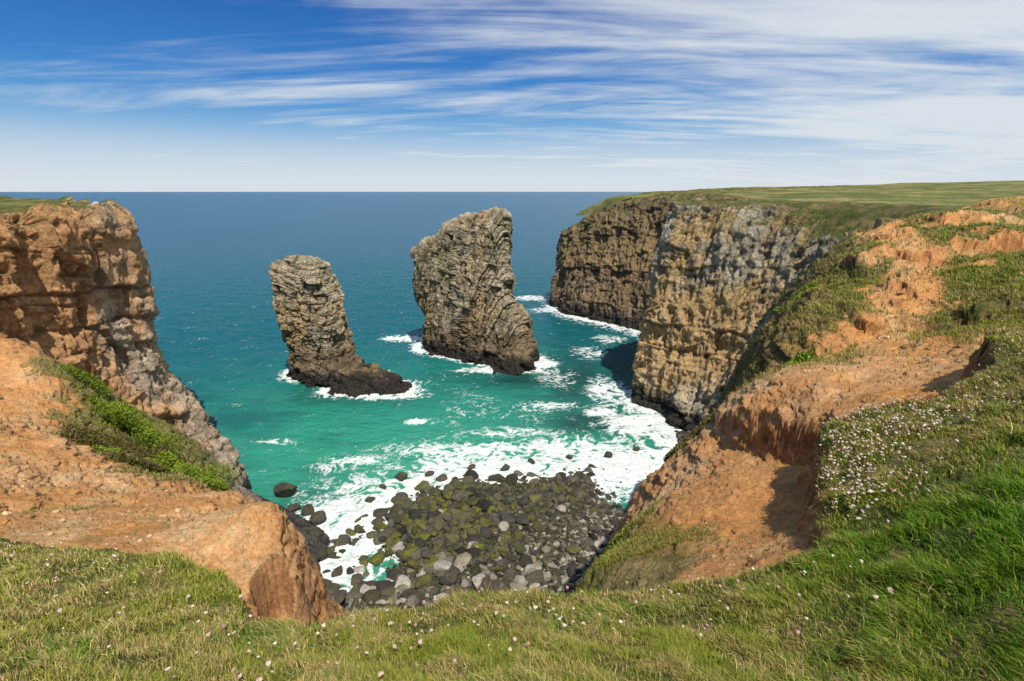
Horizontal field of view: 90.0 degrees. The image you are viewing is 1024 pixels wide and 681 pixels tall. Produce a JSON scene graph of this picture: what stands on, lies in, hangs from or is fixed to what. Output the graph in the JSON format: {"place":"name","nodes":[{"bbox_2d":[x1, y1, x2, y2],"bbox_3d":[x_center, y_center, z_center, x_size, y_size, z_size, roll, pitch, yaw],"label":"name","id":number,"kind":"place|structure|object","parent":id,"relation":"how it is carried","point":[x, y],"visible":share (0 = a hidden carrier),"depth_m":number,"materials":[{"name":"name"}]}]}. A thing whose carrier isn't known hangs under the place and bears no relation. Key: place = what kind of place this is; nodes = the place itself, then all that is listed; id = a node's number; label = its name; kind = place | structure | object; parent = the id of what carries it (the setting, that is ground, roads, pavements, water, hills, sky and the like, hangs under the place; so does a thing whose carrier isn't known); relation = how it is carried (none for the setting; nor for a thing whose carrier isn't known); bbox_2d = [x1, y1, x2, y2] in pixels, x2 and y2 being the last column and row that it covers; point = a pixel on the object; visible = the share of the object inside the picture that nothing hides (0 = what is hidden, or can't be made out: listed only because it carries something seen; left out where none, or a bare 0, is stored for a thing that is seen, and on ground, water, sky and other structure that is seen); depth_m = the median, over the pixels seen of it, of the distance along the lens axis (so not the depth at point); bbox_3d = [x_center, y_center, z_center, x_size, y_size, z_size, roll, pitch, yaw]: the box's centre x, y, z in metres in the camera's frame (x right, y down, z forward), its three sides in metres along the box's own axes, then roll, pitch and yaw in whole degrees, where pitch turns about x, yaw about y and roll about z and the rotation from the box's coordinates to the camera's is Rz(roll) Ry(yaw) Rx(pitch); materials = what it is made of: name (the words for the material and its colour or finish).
{"place":"outdoors","nodes":[
{"label":"outdoors","id":0,"kind":"place"},
{"bbox_2d":[0,196,251,489],"bbox_3d":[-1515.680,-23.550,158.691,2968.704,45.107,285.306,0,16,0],"label":"limestone cliff","id":1,"kind":"structure","parent":0,"point":[77,290],"depth_m":55.63,"materials":[{"name":"brown stone"}]},
{"bbox_2d":[0,202,53,205],"bbox_3d":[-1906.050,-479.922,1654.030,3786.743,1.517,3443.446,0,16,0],"label":"headland grassland","id":2,"kind":"structure","parent":1,"relation":"on","point":[13,204],"depth_m":78.18,"materials":[{"name":"green plant"}]},
{"bbox_2d":[0,192,683,601],"bbox_3d":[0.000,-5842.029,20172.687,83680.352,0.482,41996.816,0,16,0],"label":"sea","id":3,"kind":"structure","parent":0,"point":[336,458],"depth_m":123.04,"materials":[{"name":"liquid"}]},
{"bbox_2d":[268,254,371,387],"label":"sea stack","id":4,"kind":"object","parent":3,"relation":"in","point":[308,298],"visible":0.89,"depth_m":108.09,"materials":[{"name":"stone"}]},
{"bbox_2d":[327,362,412,397],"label":"stack ledge","id":5,"kind":"object","parent":4,"relation":"part of","point":[355,382],"visible":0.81,"depth_m":106.63,"materials":[{"name":"stone"}]},
{"bbox_2d":[273,446,639,560],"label":"tidal boulders","id":6,"kind":"object","parent":3,"relation":"in","point":[283,490],"visible":0.88,"depth_m":68.79,"materials":[{"name":"black stone"}]},
{"bbox_2d":[410,207,539,365],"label":"sea stack","id":7,"kind":"object","parent":3,"relation":"in","point":[469,305],"visible":0.91,"depth_m":122.27,"materials":[{"name":"stone"}]},
{"bbox_2d":[490,347,536,375],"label":"stack ledge","id":8,"kind":"object","parent":7,"relation":"part of","point":[520,361],"visible":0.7,"depth_m":117.57,"materials":[{"name":"stone"}]},
{"bbox_2d":[0,196,1023,680],"bbox_3d":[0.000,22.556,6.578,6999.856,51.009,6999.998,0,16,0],"label":"clifftop ground","id":9,"kind":"structure","parent":0,"point":[758,424],"depth_m":11.32,"materials":[{"name":"brown soil"}]},
{"bbox_2d":[59,363,116,397],"bbox_3d":[-31.587,3.131,38.020,3.496,2.956,2.618,11,19,33],"label":"gorse bush","id":10,"kind":"object","parent":9,"relation":"on","point":[98,385],"visible":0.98,"depth_m":37.82,"materials":[{"name":"green plant"}]},
{"bbox_2d":[55,422,124,451],"bbox_3d":[-24.007,6.174,29.695,3.592,3.464,2.158,0,16,0],"label":"gorse bush","id":11,"kind":"object","parent":9,"relation":"on","point":[89,436],"visible":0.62,"depth_m":28.96,"materials":[{"name":"green plant"}]},
{"bbox_2d":[86,394,136,426],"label":"gorse bush","id":12,"kind":"object","parent":9,"relation":"on","point":[100,405],"visible":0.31,"depth_m":35.60,"materials":[{"name":"green plant"}]},
{"bbox_2d":[91,445,166,465],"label":"gorse bush","id":13,"kind":"object","parent":9,"relation":"on","point":[100,448],"visible":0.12,"depth_m":27.65,"materials":[{"name":"green plant"}]},
{"bbox_2d":[100,449,169,473],"bbox_3d":[-18.290,5.910,24.593,2.517,2.196,2.211,0,16,0],"label":"gorse bush","id":14,"kind":"object","parent":9,"relation":"on","point":[127,457],"visible":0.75,"depth_m":24.28,"materials":[{"name":"green plant"}]},
{"bbox_2d":[104,433,172,460],"bbox_3d":[-24.576,6.982,33.236,3.742,2.630,3.260,0,16,0],"label":"gorse bush","id":15,"kind":"object","parent":9,"relation":"on","point":[126,444],"visible":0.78,"depth_m":33.31,"materials":[{"name":"green plant"}]},
{"bbox_2d":[104,398,182,456],"bbox_3d":[-26.018,6.333,36.145,6.252,4.884,3.297,7,18,24],"label":"gorse bush","id":16,"kind":"object","parent":9,"relation":"on","point":[147,435],"visible":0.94,"depth_m":35.36,"materials":[{"name":"green plant"}]},
{"bbox_2d":[149,449,239,486],"bbox_3d":[-20.497,8.830,32.022,5.524,4.514,4.107,0,16,0],"label":"gorse bush","id":17,"kind":"object","parent":9,"relation":"on","point":[188,467],"visible":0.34,"depth_m":32.31,"materials":[{"name":"green plant"}]},
{"bbox_2d":[170,466,230,490],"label":"gorse bush","id":18,"kind":"object","parent":9,"relation":"on","point":[215,484],"visible":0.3,"depth_m":30.67,"materials":[{"name":"green plant"}]},
{"bbox_2d":[306,435,685,612],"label":"beach boulders","id":19,"kind":"object","parent":9,"relation":"on","point":[406,513],"visible":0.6,"depth_m":59.37,"materials":[{"name":"grey stone"}]},
{"bbox_2d":[1,228,999,590],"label":"loose stones","id":20,"kind":"object","parent":9,"relation":"on","point":[259,506],"visible":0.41,"depth_m":12.97,"materials":[{"name":"stone"}]},
{"bbox_2d":[0,326,1023,680],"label":"grass","id":21,"kind":"structure","parent":9,"relation":"on","point":[672,652],"depth_m":4.36,"materials":[{"name":"green plant"}]},
{"bbox_2d":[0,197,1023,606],"bbox_3d":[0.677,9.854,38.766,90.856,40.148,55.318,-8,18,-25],"label":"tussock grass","id":22,"kind":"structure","parent":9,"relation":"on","point":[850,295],"depth_m":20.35,"materials":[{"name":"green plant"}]},
{"bbox_2d":[4,331,1020,680],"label":"thrift flowers","id":23,"kind":"object","parent":9,"relation":"on","point":[380,673],"visible":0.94,"depth_m":5.98,"materials":[{"name":"white plant"}]},
{"bbox_2d":[323,303,771,614],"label":"beach cobbles","id":24,"kind":"object","parent":9,"relation":"on","point":[571,509],"visible":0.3,"depth_m":61.31,"materials":[{"name":"grey stone"}]},
{"bbox_2d":[600,518,637,556],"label":"gorse bush","id":25,"kind":"object","parent":9,"relation":"on","point":[619,537],"visible":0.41,"depth_m":11.95,"materials":[{"name":"green plant"}]},
{"bbox_2d":[663,414,711,461],"bbox_3d":[5.662,3.104,16.247,1.764,2.359,1.103,10,19,31],"label":"gorse bush","id":26,"kind":"object","parent":9,"relation":"on","point":[679,445],"visible":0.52,"depth_m":16.02,"materials":[{"name":"green plant"}]},
{"bbox_2d":[706,402,716,415],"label":"gorse bush","id":27,"kind":"object","parent":9,"relation":"on","point":[712,406],"visible":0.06,"depth_m":31.63,"materials":[{"name":"green plant"}]},
{"bbox_2d":[717,384,726,392],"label":"gorse bush","id":28,"kind":"object","parent":9,"relation":"on","point":[720,388],"visible":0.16,"depth_m":40.30,"materials":[{"name":"green plant"}]},
{"bbox_2d":[772,279,820,313],"bbox_3d":[14.845,-2.161,26.176,2.398,1.960,1.794,0,16,0],"label":"gorse bush","id":29,"kind":"object","parent":9,"relation":"on","point":[801,291],"visible":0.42,"depth_m":26.10,"materials":[{"name":"green plant"}]},
{"bbox_2d":[781,348,830,365],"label":"gorse bush","id":30,"kind":"object","parent":9,"relation":"on","point":[802,356],"visible":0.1,"depth_m":18.58,"materials":[{"name":"green plant"}]},
{"bbox_2d":[0,0,1023,191],"label":"sky","id":31,"kind":"structure","parent":0,"point":[96,95],"materials":[{"name":"blue"}]},
{"bbox_2d":[548,185,953,430],"bbox_3d":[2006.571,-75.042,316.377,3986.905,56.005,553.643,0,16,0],"label":"limestone headland","id":32,"kind":"structure","parent":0,"point":[691,285],"depth_m":93.31,"materials":[{"name":"grey stone"}]},
{"bbox_2d":[576,180,1023,216],"bbox_3d":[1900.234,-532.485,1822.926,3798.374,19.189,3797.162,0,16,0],"label":"headland grassland","id":33,"kind":"structure","parent":32,"relation":"on","point":[957,195],"depth_m":139.23,"materials":[{"name":"green plant"}]}
]}

